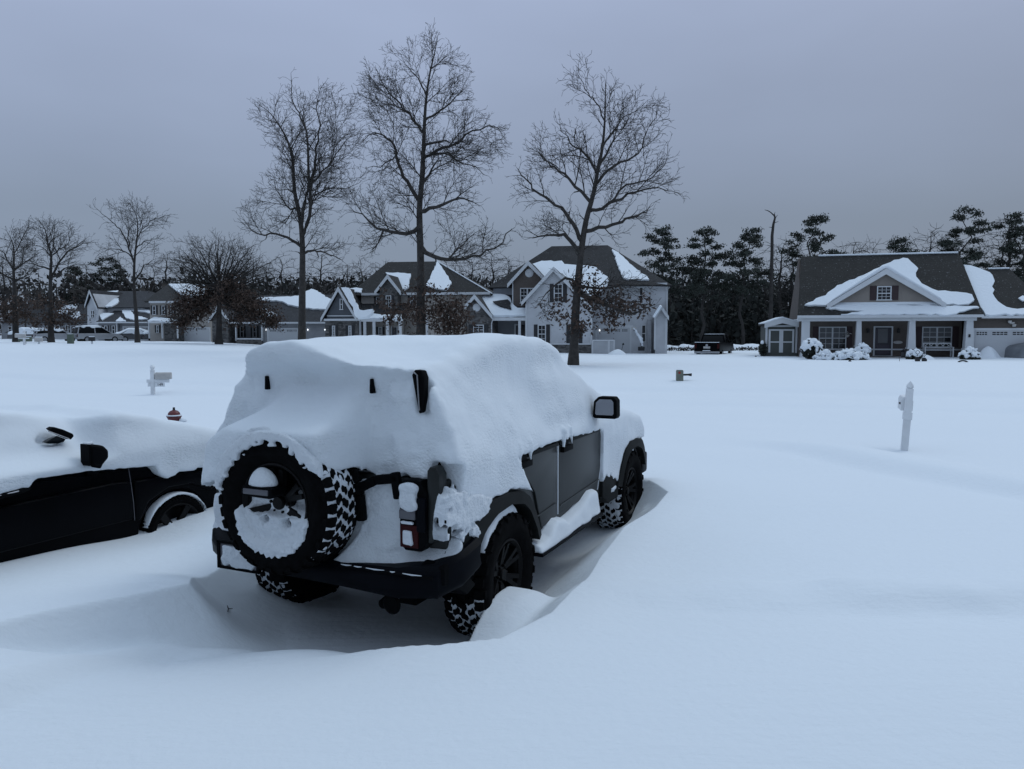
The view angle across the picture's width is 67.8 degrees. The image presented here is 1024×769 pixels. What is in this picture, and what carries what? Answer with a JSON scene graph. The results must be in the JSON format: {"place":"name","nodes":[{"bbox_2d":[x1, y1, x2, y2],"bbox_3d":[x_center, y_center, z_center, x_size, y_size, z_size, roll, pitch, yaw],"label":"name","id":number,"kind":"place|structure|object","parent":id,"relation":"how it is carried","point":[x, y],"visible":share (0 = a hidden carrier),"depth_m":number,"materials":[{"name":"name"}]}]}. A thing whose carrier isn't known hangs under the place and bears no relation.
{"place":"outdoors","nodes":[
{"label":"outdoors","id":0,"kind":"place"},
{"bbox_2d":[0,336,1023,768],"bbox_3d":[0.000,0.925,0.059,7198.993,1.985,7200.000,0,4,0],"label":"ground","id":1,"kind":"structure","parent":0,"point":[794,562],"depth_m":4.44,"materials":[{"name":"snow"}]},
{"bbox_2d":[0,246,21,288],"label":"bare tree","id":2,"kind":"object","parent":1,"relation":"on","point":[8,267],"visible":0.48,"depth_m":117.76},
{"bbox_2d":[0,257,28,318],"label":"bare tree","id":3,"kind":"object","parent":1,"relation":"on","point":[3,280],"visible":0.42,"depth_m":117.21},
{"bbox_2d":[7,327,33,338],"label":"sedan","id":4,"kind":"object","parent":1,"relation":"on","point":[28,332],"visible":0.29,"depth_m":91.55,"materials":[{"name":"grey paint"}]},
{"bbox_2d":[15,328,28,344],"bbox_3d":[-33.337,-3.001,51.890,0.830,1.640,0.240,-1,4,-12],"label":"mailbox","id":5,"kind":"object","parent":1,"relation":"on","point":[21,335],"visible":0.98,"depth_m":51.79,"materials":[{"name":"white"}]},
{"bbox_2d":[0,215,46,341],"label":"bare tree","id":6,"kind":"object","parent":1,"relation":"on","point":[14,318],"visible":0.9,"depth_m":67.57,"materials":[{"name":"brown plant"}]},
{"bbox_2d":[18,336,31,341],"bbox_3d":[-36.342,-3.079,56.919,0.850,1.076,0.300,-1,4,-8],"label":"mailbox","id":7,"kind":"object","parent":1,"relation":"on","point":[27,340],"visible":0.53,"depth_m":56.80,"materials":[{"name":"white"}]},
{"bbox_2d":[34,337,42,343],"bbox_3d":[-34.714,-2.981,55.923,0.500,1.047,0.260,-1,4,-8],"label":"mailbox","id":8,"kind":"object","parent":1,"relation":"on","point":[38,339],"visible":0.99,"depth_m":55.80,"materials":[{"name":"white"}]},
{"bbox_2d":[0,304,86,338],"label":"house","id":9,"kind":"structure","parent":1,"relation":"on","point":[5,327],"depth_m":103.30,"materials":[{"name":"grey"}]},
{"bbox_2d":[65,325,70,332],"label":"window","id":10,"kind":"structure","parent":9,"relation":"in","point":[68,330],"depth_m":101.95,"materials":[{"name":"white"}]},
{"bbox_2d":[32,327,75,340],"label":"hatchback","id":11,"kind":"object","parent":1,"relation":"on","point":[59,333],"visible":0.53,"depth_m":78.32,"materials":[{"name":"silver paint"}]},
{"bbox_2d":[15,212,95,341],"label":"bare tree","id":12,"kind":"object","parent":1,"relation":"on","point":[49,319],"visible":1,"depth_m":65.58,"materials":[{"name":"brown plant"}]},
{"bbox_2d":[66,334,73,343],"bbox_3d":[-33.534,-3.299,57.907,0.440,1.140,0.296,0,4,0],"label":"utility cabinet","id":13,"kind":"object","parent":1,"relation":"on","point":[70,338],"visible":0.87,"depth_m":57.77,"materials":[{"name":"green"}]},
{"bbox_2d":[59,266,92,303],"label":"pine tree","id":14,"kind":"object","parent":1,"relation":"on","point":[74,269],"visible":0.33,"depth_m":123.46,"materials":[{"name":"plant"}]},
{"bbox_2d":[65,262,107,302],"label":"bare tree","id":15,"kind":"object","parent":1,"relation":"on","point":[84,280],"visible":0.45,"depth_m":117.13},
{"bbox_2d":[88,336,94,343],"bbox_3d":[-31.363,-3.081,56.919,0.400,1.047,0.260,-1,4,-8],"label":"mailbox","id":16,"kind":"object","parent":1,"relation":"on","point":[91,338],"visible":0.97,"depth_m":56.79,"materials":[{"name":"black"}]},
{"bbox_2d":[71,325,123,340],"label":"minivan","id":17,"kind":"object","parent":1,"relation":"on","point":[83,332],"visible":0.89,"depth_m":80.71,"materials":[{"name":"silver paint"}]},
{"bbox_2d":[84,255,130,290],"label":"pine tree","id":18,"kind":"object","parent":1,"relation":"on","point":[110,270],"visible":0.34,"depth_m":123.53,"materials":[{"name":"plant"}]},
{"bbox_2d":[0,404,217,562],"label":"black car","id":19,"kind":"object","parent":1,"relation":"on","point":[72,476],"visible":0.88,"depth_m":6.12,"materials":[{"name":"paint"}]},
{"bbox_2d":[84,290,154,340],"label":"house","id":20,"kind":"structure","parent":1,"relation":"on","point":[113,311],"depth_m":91.88,"materials":[{"name":"grey"}]},
{"bbox_2d":[123,327,147,340],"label":"garage door","id":21,"kind":"structure","parent":20,"relation":"in","point":[146,328],"depth_m":90.20,"materials":[{"name":"grey"}]},
{"bbox_2d":[115,328,149,340],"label":"sedan","id":22,"kind":"object","parent":1,"relation":"on","point":[127,333],"visible":0.46,"depth_m":83.76,"materials":[{"name":"grey paint"}]},
{"bbox_2d":[88,192,177,342],"bbox_3d":[-31.825,-9.650,64.258,7.127,13.221,5.655,-2,4,-23],"label":"slim bare tree","id":23,"kind":"object","parent":1,"relation":"on","point":[136,319],"visible":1,"depth_m":64.39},
{"bbox_2d":[142,331,149,339],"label":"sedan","id":24,"kind":"object","parent":1,"relation":"on","point":[145,335],"visible":0.13,"depth_m":83.25,"materials":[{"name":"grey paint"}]},
{"bbox_2d":[138,261,173,292],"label":"bare tree","id":25,"kind":"object","parent":1,"relation":"on","point":[154,276],"visible":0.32,"depth_m":117.12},
{"bbox_2d":[146,364,171,394],"bbox_3d":[-10.957,0.121,23.688,0.720,1.555,0.170,-1,4,-10],"label":"mailbox","id":26,"kind":"object","parent":1,"relation":"on","point":[158,379],"visible":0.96,"depth_m":23.61,"materials":[{"name":"white"}]},
{"bbox_2d":[137,251,188,290],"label":"bare tree","id":27,"kind":"object","parent":1,"relation":"on","point":[166,269],"visible":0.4,"depth_m":116.82,"materials":[{"name":"plant"}]},
{"bbox_2d":[166,407,186,421],"bbox_3d":[-6.356,0.789,14.373,0.408,0.724,0.278,2,4,24],"label":"fire hydrant","id":28,"kind":"object","parent":1,"relation":"on","point":[174,415],"visible":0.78,"depth_m":14.29,"materials":[{"name":"red"}]},
{"bbox_2d":[143,284,225,341],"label":"house","id":29,"kind":"structure","parent":1,"relation":"on","point":[159,329],"depth_m":79.28,"materials":[{"name":"grey"}]},
{"bbox_2d":[152,306,155,314],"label":"window","id":30,"kind":"structure","parent":29,"relation":"in","point":[153,307],"depth_m":79.67,"materials":[{"name":"white"}]},
{"bbox_2d":[184,328,208,341],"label":"garage door","id":31,"kind":"structure","parent":29,"relation":"in","point":[193,335],"depth_m":79.11,"materials":[{"name":"grey"}]},
{"bbox_2d":[158,228,287,343],"bbox_3d":[-23.328,-7.650,61.919,9.975,9.738,5.767,-1,4,-19],"label":"oak tree","id":32,"kind":"object","parent":1,"relation":"on","point":[199,303],"visible":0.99,"depth_m":61.33,"materials":[{"name":"brown plant"}]},
{"bbox_2d":[235,256,274,292],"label":"bare tree","id":33,"kind":"object","parent":1,"relation":"on","point":[253,275],"visible":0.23,"depth_m":117.13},
{"bbox_2d":[248,258,286,293],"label":"bare tree","id":34,"kind":"object","parent":1,"relation":"on","point":[273,277],"visible":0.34,"depth_m":116.94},
{"bbox_2d":[208,289,332,344],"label":"house","id":35,"kind":"structure","parent":1,"relation":"on","point":[317,302],"depth_m":72.38,"materials":[{"name":"grey"}]},
{"bbox_2d":[239,326,243,337],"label":"window","id":36,"kind":"structure","parent":35,"relation":"in","point":[241,330],"depth_m":74.28,"materials":[{"name":"black"}]},
{"bbox_2d":[252,326,256,337],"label":"window","id":37,"kind":"structure","parent":35,"relation":"in","point":[254,330],"depth_m":74.10,"materials":[{"name":"black"}]},
{"bbox_2d":[268,329,296,341],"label":"garage door","id":38,"kind":"structure","parent":35,"relation":"in","point":[290,334],"depth_m":71.89,"materials":[{"name":"grey"}]},
{"bbox_2d":[260,251,306,294],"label":"bare tree","id":39,"kind":"object","parent":1,"relation":"on","point":[280,273],"visible":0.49,"depth_m":117.05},
{"bbox_2d":[235,72,372,339],"bbox_3d":[-13.322,-10.506,49.245,9.054,18.034,6.794,-1,4,-14],"label":"bare tree","id":40,"kind":"object","parent":1,"relation":"on","point":[311,180],"visible":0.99,"depth_m":49.04,"materials":[{"name":"brown plant"}]},
{"bbox_2d":[292,249,340,294],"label":"bare tree","id":41,"kind":"object","parent":1,"relation":"on","point":[320,276],"visible":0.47,"depth_m":116.97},
{"bbox_2d":[0,267,673,334],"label":"wood thicket","id":42,"kind":"object","parent":1,"relation":"on","point":[316,285],"visible":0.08,"depth_m":107.10,"materials":[{"name":"plant"}]},
{"bbox_2d":[328,263,366,294],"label":"bare tree","id":43,"kind":"object","parent":1,"relation":"on","point":[347,278],"visible":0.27,"depth_m":116.95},
{"bbox_2d":[342,253,375,284],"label":"bare tree","id":44,"kind":"object","parent":1,"relation":"on","point":[362,281],"visible":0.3,"depth_m":116.53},
{"bbox_2d":[361,259,393,280],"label":"bare tree","id":45,"kind":"object","parent":1,"relation":"on","point":[374,268],"visible":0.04,"depth_m":116.76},
{"bbox_2d":[320,261,492,336],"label":"house","id":46,"kind":"structure","parent":1,"relation":"on","point":[349,312],"depth_m":66.12,"materials":[{"name":"grey"}]},
{"bbox_2d":[339,299,343,309],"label":"window","id":47,"kind":"structure","parent":46,"relation":"in","point":[341,300],"depth_m":64.09,"materials":[{"name":"white"}]},
{"bbox_2d":[348,326,351,335],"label":"window","id":48,"kind":"structure","parent":46,"relation":"in","point":[349,327],"depth_m":64.09,"materials":[{"name":"white"}]},
{"bbox_2d":[386,295,390,307],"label":"window","id":49,"kind":"structure","parent":46,"relation":"in","point":[388,299],"depth_m":66.00,"materials":[{"name":"white"}]},
{"bbox_2d":[392,327,396,334],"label":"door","id":50,"kind":"structure","parent":46,"relation":"in","point":[395,328],"depth_m":65.79,"materials":[{"name":"black"}]},
{"bbox_2d":[201,333,646,635],"bbox_3d":[-0.314,0.564,6.407,2.176,1.982,4.816,2,4,24],"label":"suv","id":51,"kind":"object","parent":1,"relation":"on","point":[467,477],"visible":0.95,"depth_m":4.45,"materials":[{"name":"grey paint"}]},
{"bbox_2d":[337,17,517,334],"bbox_3d":[-4.926,-11.055,45.448,10.770,20.114,6.510,0,4,-6],"label":"bare tree","id":52,"kind":"object","parent":1,"relation":"on","point":[419,316],"visible":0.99,"depth_m":45.19,"materials":[{"name":"brown plant"}]},
{"bbox_2d":[443,261,473,277],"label":"bare tree","id":53,"kind":"object","parent":1,"relation":"on","point":[461,269],"visible":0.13,"depth_m":116.91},
{"bbox_2d":[455,252,498,286],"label":"bare tree","id":54,"kind":"object","parent":1,"relation":"on","point":[474,279],"visible":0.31,"depth_m":117.00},
{"bbox_2d":[468,250,513,286],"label":"bare tree","id":55,"kind":"object","parent":1,"relation":"on","point":[492,271],"visible":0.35,"depth_m":116.70,"materials":[{"name":"plant"}]},
{"bbox_2d":[485,256,524,284],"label":"bare tree","id":56,"kind":"object","parent":1,"relation":"on","point":[510,267],"visible":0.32,"depth_m":116.85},
{"bbox_2d":[0,265,1021,345],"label":"wood","id":57,"kind":"object","parent":1,"relation":"on","point":[683,336],"depth_m":101.65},
{"bbox_2d":[465,245,671,353],"bbox_3d":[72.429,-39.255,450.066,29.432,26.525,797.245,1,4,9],"label":"house","id":58,"kind":"structure","parent":1,"relation":"on","point":[506,308],"depth_m":63.89,"materials":[{"name":"grey"}]},
{"bbox_2d":[473,325,483,332],"bbox_3d":[-2.784,-4.545,63.463,0.980,0.863,0.110,1,4,9],"label":"window","id":59,"kind":"structure","parent":58,"relation":"in","point":[477,327],"depth_m":63.46,"materials":[{"name":"white"}]},
{"bbox_2d":[520,288,532,303],"bbox_3d":[1.281,-7.458,64.054,1.291,1.299,0.110,1,4,9],"label":"window","id":60,"kind":"structure","parent":58,"relation":"in","point":[524,292],"depth_m":64.09,"materials":[{"name":"white"}]},
{"bbox_2d":[538,325,545,341],"bbox_3d":[2.446,-4.132,62.456,0.747,1.527,0.110,1,4,9],"label":"window","id":61,"kind":"structure","parent":58,"relation":"in","point":[541,328],"depth_m":62.46,"materials":[{"name":"white"}]},
{"bbox_2d":[553,284,562,302],"bbox_3d":[3.768,-7.429,62.037,0.805,1.496,0.110,1,4,9],"label":"window","id":62,"kind":"structure","parent":58,"relation":"in","point":[559,291],"depth_m":62.05,"materials":[{"name":"white"}]},
{"bbox_2d":[597,328,629,352],"bbox_3d":[8.578,-3.218,64.453,2.743,3.121,0.051,1,4,9],"label":"garage door","id":63,"kind":"structure","parent":58,"relation":"in","point":[622,335],"depth_m":64.34,"materials":[{"name":"grey"}]},
{"bbox_2d":[639,287,643,303],"bbox_3d":[10.825,-7.472,63.856,0.448,1.407,0.110,1,4,9],"label":"window","id":64,"kind":"structure","parent":58,"relation":"in","point":[641,291],"depth_m":63.86,"materials":[{"name":"white"}]},
{"bbox_2d":[641,325,645,341],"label":"window","id":65,"kind":"structure","parent":58,"relation":"in","point":[643,327],"depth_m":64.02,"materials":[{"name":"white"}]},
{"bbox_2d":[506,51,689,364],"bbox_3d":[4.606,-8.934,40.362,9.974,16.860,5.309,0,4,4],"label":"bare tree","id":66,"kind":"object","parent":1,"relation":"on","point":[595,298],"visible":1,"depth_m":40.27,"materials":[{"name":"brown plant"}]},
{"bbox_2d":[592,340,608,353],"bbox_3d":[7.145,-2.541,61.561,1.350,2.138,0.085,1,4,9],"label":"screen panel","id":67,"kind":"object","parent":1,"relation":"on","point":[600,346],"visible":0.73,"depth_m":61.51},
{"bbox_2d":[609,340,614,352],"bbox_3d":[8.061,-2.547,61.638,0.476,2.139,0.525,1,4,9],"label":"screen panel","id":68,"kind":"object","parent":1,"relation":"on","point":[611,345],"visible":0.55,"depth_m":61.36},
{"bbox_2d":[608,349,626,354],"bbox_3d":[8.245,-2.504,59.934,1.855,0.550,1.544,0,4,0],"label":"snow heap","id":69,"kind":"object","parent":1,"relation":"on","point":[617,352],"visible":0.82,"depth_m":59.53,"materials":[{"name":"white"}]},
{"bbox_2d":[631,327,644,350],"bbox_3d":[10.399,-3.772,62.876,1.100,1.970,0.500,1,4,9],"label":"basketball hoop","id":70,"kind":"object","parent":1,"relation":"on","point":[641,348],"visible":1,"depth_m":62.68,"materials":[{"name":"white"}]},
{"bbox_2d":[634,224,692,327],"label":"pine tree","id":71,"kind":"object","parent":1,"relation":"on","point":[663,267],"visible":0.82,"depth_m":91.03,"materials":[{"name":"plant"}]},
{"bbox_2d":[676,369,683,380],"bbox_3d":[5.616,-0.125,25.541,0.230,0.790,0.186,0,4,4],"label":"utility pedestal","id":72,"kind":"object","parent":1,"relation":"on","point":[679,374],"visible":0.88,"depth_m":25.45,"materials":[{"name":"grey"}]},
{"bbox_2d":[681,225,736,340],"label":"pine tree","id":73,"kind":"object","parent":1,"relation":"on","point":[699,274],"visible":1,"depth_m":90.71,"materials":[{"name":"plant"}]},
{"bbox_2d":[667,344,758,350],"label":"snow berm","id":74,"kind":"structure","parent":1,"relation":"on","point":[734,345],"depth_m":77.55,"materials":[{"name":"white"}]},
{"bbox_2d":[694,334,733,353],"bbox_3d":[16.563,-3.182,62.370,2.340,1.935,5.710,2,4,27],"label":"pickup truck","id":75,"kind":"object","parent":1,"relation":"on","point":[714,343],"visible":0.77,"depth_m":60.42,"materials":[{"name":"black paint"}]},
{"bbox_2d":[711,226,779,344],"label":"pine tree","id":76,"kind":"object","parent":1,"relation":"on","point":[744,253],"visible":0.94,"depth_m":90.96,"materials":[{"name":"plant"}]},
{"bbox_2d":[758,340,767,355],"bbox_3d":[18.421,-2.631,55.957,0.765,1.228,0.638,0,4,0],"label":"shrub","id":77,"kind":"object","parent":1,"relation":"on","point":[762,349],"visible":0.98,"depth_m":55.84,"materials":[{"name":"green plant"}]},
{"bbox_2d":[766,210,776,319],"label":"dead tree","id":78,"kind":"object","parent":1,"relation":"on","point":[770,316],"visible":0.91,"depth_m":89.21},
{"bbox_2d":[750,238,803,316],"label":"bare tree","id":79,"kind":"object","parent":1,"relation":"on","point":[780,302],"visible":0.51,"depth_m":95.31,"materials":[{"name":"plant"}]},
{"bbox_2d":[758,317,798,355],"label":"garden shed","id":80,"kind":"structure","parent":1,"relation":"on","point":[779,336],"depth_m":55.83,"materials":[{"name":"grey"}]},
{"bbox_2d":[768,329,780,352],"bbox_3d":[19.282,-3.201,55.966,0.895,1.707,0.095,1,4,10],"label":"door","id":81,"kind":"structure","parent":80,"relation":"in","point":[774,335],"depth_m":55.95,"materials":[{"name":"wood"}]},
{"bbox_2d":[781,329,793,352],"bbox_3d":[20.168,-3.192,55.810,0.913,1.702,0.095,1,4,10],"label":"door","id":82,"kind":"structure","parent":80,"relation":"in","point":[787,335],"depth_m":55.78,"materials":[{"name":"wood"}]},
{"bbox_2d":[765,245,807,312],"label":"pine tree","id":83,"kind":"object","parent":1,"relation":"on","point":[792,281],"visible":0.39,"depth_m":95.30,"materials":[{"name":"plant"}]},
{"bbox_2d":[774,212,846,280],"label":"pine tree","id":84,"kind":"object","parent":1,"relation":"on","point":[815,245],"visible":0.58,"depth_m":91.32,"materials":[{"name":"plant"}]},
{"bbox_2d":[800,338,822,358],"bbox_3d":[19.625,-2.309,49.957,1.502,1.507,1.237,0,4,0],"label":"shrub","id":85,"kind":"object","parent":1,"relation":"on","point":[808,346],"visible":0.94,"depth_m":49.62,"materials":[{"name":"white plant"}]},
{"bbox_2d":[812,349,834,359],"bbox_3d":[20.240,-1.880,49.279,1.520,0.840,1.288,0,4,0],"label":"shrub","id":86,"kind":"object","parent":1,"relation":"on","point":[825,354],"visible":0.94,"depth_m":48.95,"materials":[{"name":"white plant"}]},
{"bbox_2d":[832,348,871,359],"bbox_3d":[21.748,-1.877,48.941,2.708,0.926,2.009,0,4,0],"label":"shrub","id":87,"kind":"object","parent":1,"relation":"on","point":[849,354],"visible":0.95,"depth_m":48.41,"materials":[{"name":"white plant"}]},
{"bbox_2d":[833,235,876,253],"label":"bare tree","id":88,"kind":"object","parent":1,"relation":"on","point":[855,244],"visible":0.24,"depth_m":95.03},
{"bbox_2d":[855,342,870,355],"bbox_3d":[23.174,-2.189,50.361,1.028,1.205,0.889,2,4,22],"label":"shrub","id":89,"kind":"object","parent":1,"relation":"on","point":[864,347],"visible":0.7,"depth_m":50.07,"materials":[{"name":"white plant"}]},
{"bbox_2d":[852,238,891,253],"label":"bare tree","id":90,"kind":"object","parent":1,"relation":"on","point":[872,248],"visible":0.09,"depth_m":94.92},
{"bbox_2d":[886,235,919,252],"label":"pine tree","id":91,"kind":"object","parent":1,"relation":"on","point":[894,245],"visible":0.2,"depth_m":91.03,"materials":[{"name":"plant"}]},
{"bbox_2d":[898,381,913,450],"bbox_3d":[5.625,0.725,10.986,0.170,1.585,0.578,5,5,22],"label":"mailbox","id":92,"kind":"object","parent":1,"relation":"on","point":[905,403],"visible":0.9,"depth_m":10.71,"materials":[{"name":"white"}]},
{"bbox_2d":[789,251,1023,357],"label":"house","id":93,"kind":"structure","parent":1,"relation":"on","point":[887,305],"depth_m":52.66,"materials":[{"name":"grey"}]},
{"bbox_2d":[819,327,846,348],"bbox_3d":[22.918,-3.310,54.520,1.934,1.638,0.110,1,4,13],"label":"window","id":94,"kind":"structure","parent":93,"relation":"in","point":[830,337],"depth_m":54.52,"materials":[{"name":"grey"}]},
{"bbox_2d":[875,327,891,355],"bbox_3d":[26.171,-3.035,53.771,1.058,1.972,0.075,1,4,13],"label":"door","id":95,"kind":"structure","parent":93,"relation":"in","point":[882,334],"depth_m":53.74,"materials":[{"name":"black"}]},
{"bbox_2d":[876,286,891,300],"bbox_3d":[25.377,-6.219,51.967,0.999,0.972,0.110,1,4,13],"label":"window","id":96,"kind":"structure","parent":93,"relation":"in","point":[883,292],"depth_m":51.98,"materials":[{"name":"white"}]},
{"bbox_2d":[921,327,951,346],"bbox_3d":[29.538,-3.293,52.989,1.978,1.440,0.110,1,4,13],"label":"window","id":97,"kind":"structure","parent":93,"relation":"in","point":[929,334],"depth_m":52.98,"materials":[{"name":"grey"}]},
{"bbox_2d":[922,343,953,356],"bbox_3d":[29.034,-2.273,51.950,1.822,1.140,0.575,1,4,13],"label":"porch bench","id":98,"kind":"object","parent":93,"relation":"on","point":[924,348],"visible":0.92,"depth_m":52.05,"materials":[{"name":"wood"}]},
{"bbox_2d":[975,330,1023,356],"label":"garage door","id":99,"kind":"structure","parent":93,"relation":"in","point":[998,340],"depth_m":50.51,"materials":[{"name":"grey"}]},
{"bbox_2d":[906,348,923,358],"bbox_3d":[26.078,-1.906,49.372,1.267,0.870,1.007,0,4,0],"label":"shrub","id":100,"kind":"object","parent":1,"relation":"on","point":[911,354],"visible":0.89,"depth_m":49.17,"materials":[{"name":"white plant"}]},
{"bbox_2d":[921,355,934,359],"bbox_3d":[26.751,-1.737,49.466,1.562,0.420,1.301,0,4,0],"label":"snow heap","id":101,"kind":"object","parent":1,"relation":"on","point":[928,357],"visible":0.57,"depth_m":49.12,"materials":[{"name":"white"}]},
{"bbox_2d":[909,222,965,256],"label":"bare tree","id":102,"kind":"object","parent":1,"relation":"on","point":[933,234],"visible":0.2,"depth_m":94.90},
{"bbox_2d":[918,228,977,264],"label":"bare tree","id":103,"kind":"object","parent":1,"relation":"on","point":[941,247],"visible":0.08,"depth_m":94.88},
{"bbox_2d":[935,205,995,268],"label":"pine tree","id":104,"kind":"object","parent":1,"relation":"on","point":[973,255],"visible":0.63,"depth_m":90.18,"materials":[{"name":"plant"}]},
{"bbox_2d":[957,346,981,359],"bbox_3d":[29.396,-1.968,48.965,1.448,1.008,1.103,0,4,0],"label":"shrub","id":105,"kind":"object","parent":1,"relation":"on","point":[969,353],"visible":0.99,"depth_m":48.68,"materials":[{"name":"white plant"}]},
{"bbox_2d":[980,346,1000,357],"bbox_3d":[31.563,-2.115,50.492,1.601,0.850,1.380,-3,5,-37],"label":"snow heap","id":106,"kind":"object","parent":1,"relation":"on","point":[988,352],"visible":0.83,"depth_m":50.14,"materials":[{"name":"white"}]},
{"bbox_2d":[966,217,1022,271],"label":"bare tree","id":107,"kind":"object","parent":1,"relation":"on","point":[999,257],"visible":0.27,"depth_m":95.18,"materials":[{"name":"plant"}]},
{"bbox_2d":[973,238,1023,274],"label":"bare tree","id":108,"kind":"object","parent":1,"relation":"on","point":[998,245],"visible":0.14,"depth_m":95.09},
{"bbox_2d":[986,211,1023,281],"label":"pine tree","id":109,"kind":"object","parent":1,"relation":"on","point":[1008,248],"visible":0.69,"depth_m":91.16,"materials":[{"name":"plant"}]},
{"bbox_2d":[1004,343,1023,357],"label":"covered car","id":110,"kind":"object","parent":1,"relation":"on","point":[1014,351],"visible":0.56,"depth_m":49.79,"materials":[{"name":"grey"}]},
{"bbox_2d":[0,0,1023,335],"label":"sky","id":111,"kind":"structure","parent":0,"point":[884,118],"materials":[{"name":"grey"}]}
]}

